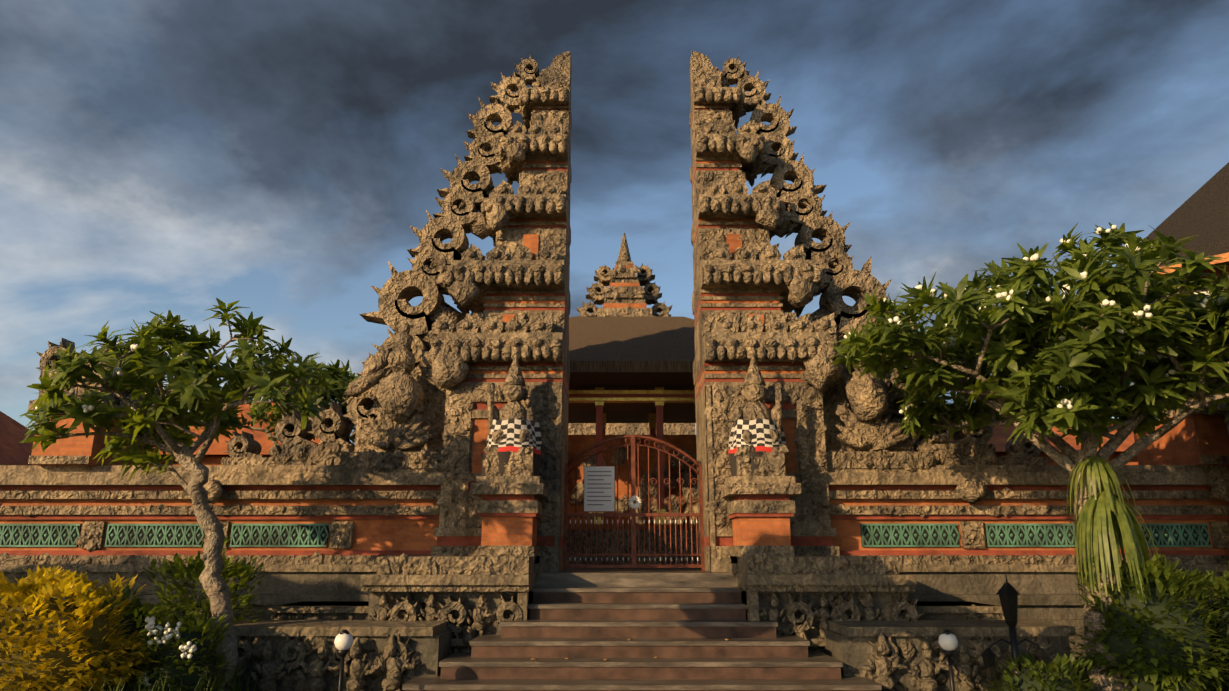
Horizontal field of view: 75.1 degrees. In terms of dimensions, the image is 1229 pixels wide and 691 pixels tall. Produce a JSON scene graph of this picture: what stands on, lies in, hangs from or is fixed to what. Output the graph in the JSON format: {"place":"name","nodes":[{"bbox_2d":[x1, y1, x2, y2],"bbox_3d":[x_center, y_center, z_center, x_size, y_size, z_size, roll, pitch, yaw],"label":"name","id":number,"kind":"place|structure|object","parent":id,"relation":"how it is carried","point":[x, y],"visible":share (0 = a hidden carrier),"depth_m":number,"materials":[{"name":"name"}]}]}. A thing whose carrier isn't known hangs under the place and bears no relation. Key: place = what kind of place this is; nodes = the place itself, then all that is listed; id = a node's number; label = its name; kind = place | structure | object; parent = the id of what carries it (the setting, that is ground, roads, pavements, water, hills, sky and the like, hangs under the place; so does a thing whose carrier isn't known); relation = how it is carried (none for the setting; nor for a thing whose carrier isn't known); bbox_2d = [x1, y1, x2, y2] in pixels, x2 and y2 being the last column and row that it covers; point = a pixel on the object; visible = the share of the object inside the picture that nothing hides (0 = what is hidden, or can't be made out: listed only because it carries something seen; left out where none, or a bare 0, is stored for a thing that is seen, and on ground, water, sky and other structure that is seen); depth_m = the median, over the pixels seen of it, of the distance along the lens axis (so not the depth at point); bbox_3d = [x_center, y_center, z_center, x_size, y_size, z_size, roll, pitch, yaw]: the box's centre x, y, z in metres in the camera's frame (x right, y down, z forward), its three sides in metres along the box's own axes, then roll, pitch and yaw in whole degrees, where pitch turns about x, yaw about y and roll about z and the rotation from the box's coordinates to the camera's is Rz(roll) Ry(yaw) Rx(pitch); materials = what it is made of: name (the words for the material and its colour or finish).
{"place":"outdoors","nodes":[
{"label":"outdoors","id":0,"kind":"place"},
{"bbox_2d":[19,298,331,690],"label":"tree","id":1,"kind":"object","parent":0,"point":[187,385],"depth_m":9.22,"materials":[{"name":"green plant"}]},
{"bbox_2d":[188,351,372,443],"bbox_3d":[-6.258,2.199,15.564,4.342,4.097,4.340,0,-15,0],"label":"tree","id":2,"kind":"object","parent":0,"point":[338,379],"depth_m":15.25,"materials":[{"name":"green plant"}]},
{"bbox_2d":[0,0,1228,444],"label":"sky","id":3,"kind":"structure","parent":0,"point":[274,157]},
{"bbox_2d":[828,222,1228,690],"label":"tree","id":4,"kind":"object","parent":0,"point":[1029,367],"depth_m":8.76,"materials":[{"name":"green plant"}]},
{"bbox_2d":[1063,456,1162,611],"bbox_3d":[5.560,2.096,9.009,0.938,1.695,0.851,7,-16,-24],"label":"fern","id":5,"kind":"object","parent":4,"relation":"attached to","point":[1114,514],"visible":0.9,"depth_m":8.86,"materials":[{"name":"green plant"}]},
{"bbox_3d":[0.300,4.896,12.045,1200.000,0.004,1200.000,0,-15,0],"label":"ground","id":6,"kind":"structure","parent":0,"visible":0},
{"bbox_2d":[0,51,1228,690],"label":"gate","id":7,"kind":"structure","parent":6,"relation":"on","point":[854,539],"depth_m":11.97,"materials":[{"name":"stone"}]},
{"bbox_2d":[0,403,1138,464],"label":"roofs","id":8,"kind":"structure","parent":7,"relation":"on","point":[13,450],"depth_m":18.54,"materials":[{"name":"tile"}]},
{"bbox_2d":[567,317,698,563],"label":"pavilion","id":9,"kind":"structure","parent":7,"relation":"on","point":[631,369],"depth_m":16.57,"materials":[{"name":"stone"}]},
{"bbox_2d":[481,418,785,475],"bbox_3d":[0.293,1.535,11.614,4.418,0.875,0.688,0,-15,0],"label":"cloth","id":10,"kind":"object","parent":7,"relation":"on","point":[759,429],"visible":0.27,"depth_m":11.43,"materials":[{"name":"multicoloured fabric"}]},
{"bbox_2d":[563,435,704,569],"bbox_3d":[0.300,2.465,12.660,2.220,2.118,0.087,0,-15,0],"label":"iron gate","id":11,"kind":"object","parent":7,"relation":"on","point":[599,487],"visible":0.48,"depth_m":12.61,"materials":[{"name":"metal"}]},
{"bbox_2d":[334,574,1050,690],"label":"lamps","id":12,"kind":"object","parent":7,"relation":"on","point":[1008,593],"visible":0.92,"depth_m":8.09,"materials":[{"name":"black"}]},
{"bbox_2d":[0,536,1228,690],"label":"shrubs","id":13,"kind":"object","parent":6,"relation":"on","point":[83,637],"visible":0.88,"depth_m":8.25,"materials":[{"name":"green plant"}]},
{"bbox_2d":[568,233,695,434],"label":"tower","id":14,"kind":"structure","parent":6,"relation":"on","point":[624,281],"depth_m":26.42,"materials":[{"name":"stone"}]},
{"bbox_2d":[1140,162,1228,434],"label":"building","id":15,"kind":"structure","parent":6,"relation":"on","point":[1202,213],"depth_m":11.80,"materials":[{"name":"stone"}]}
]}

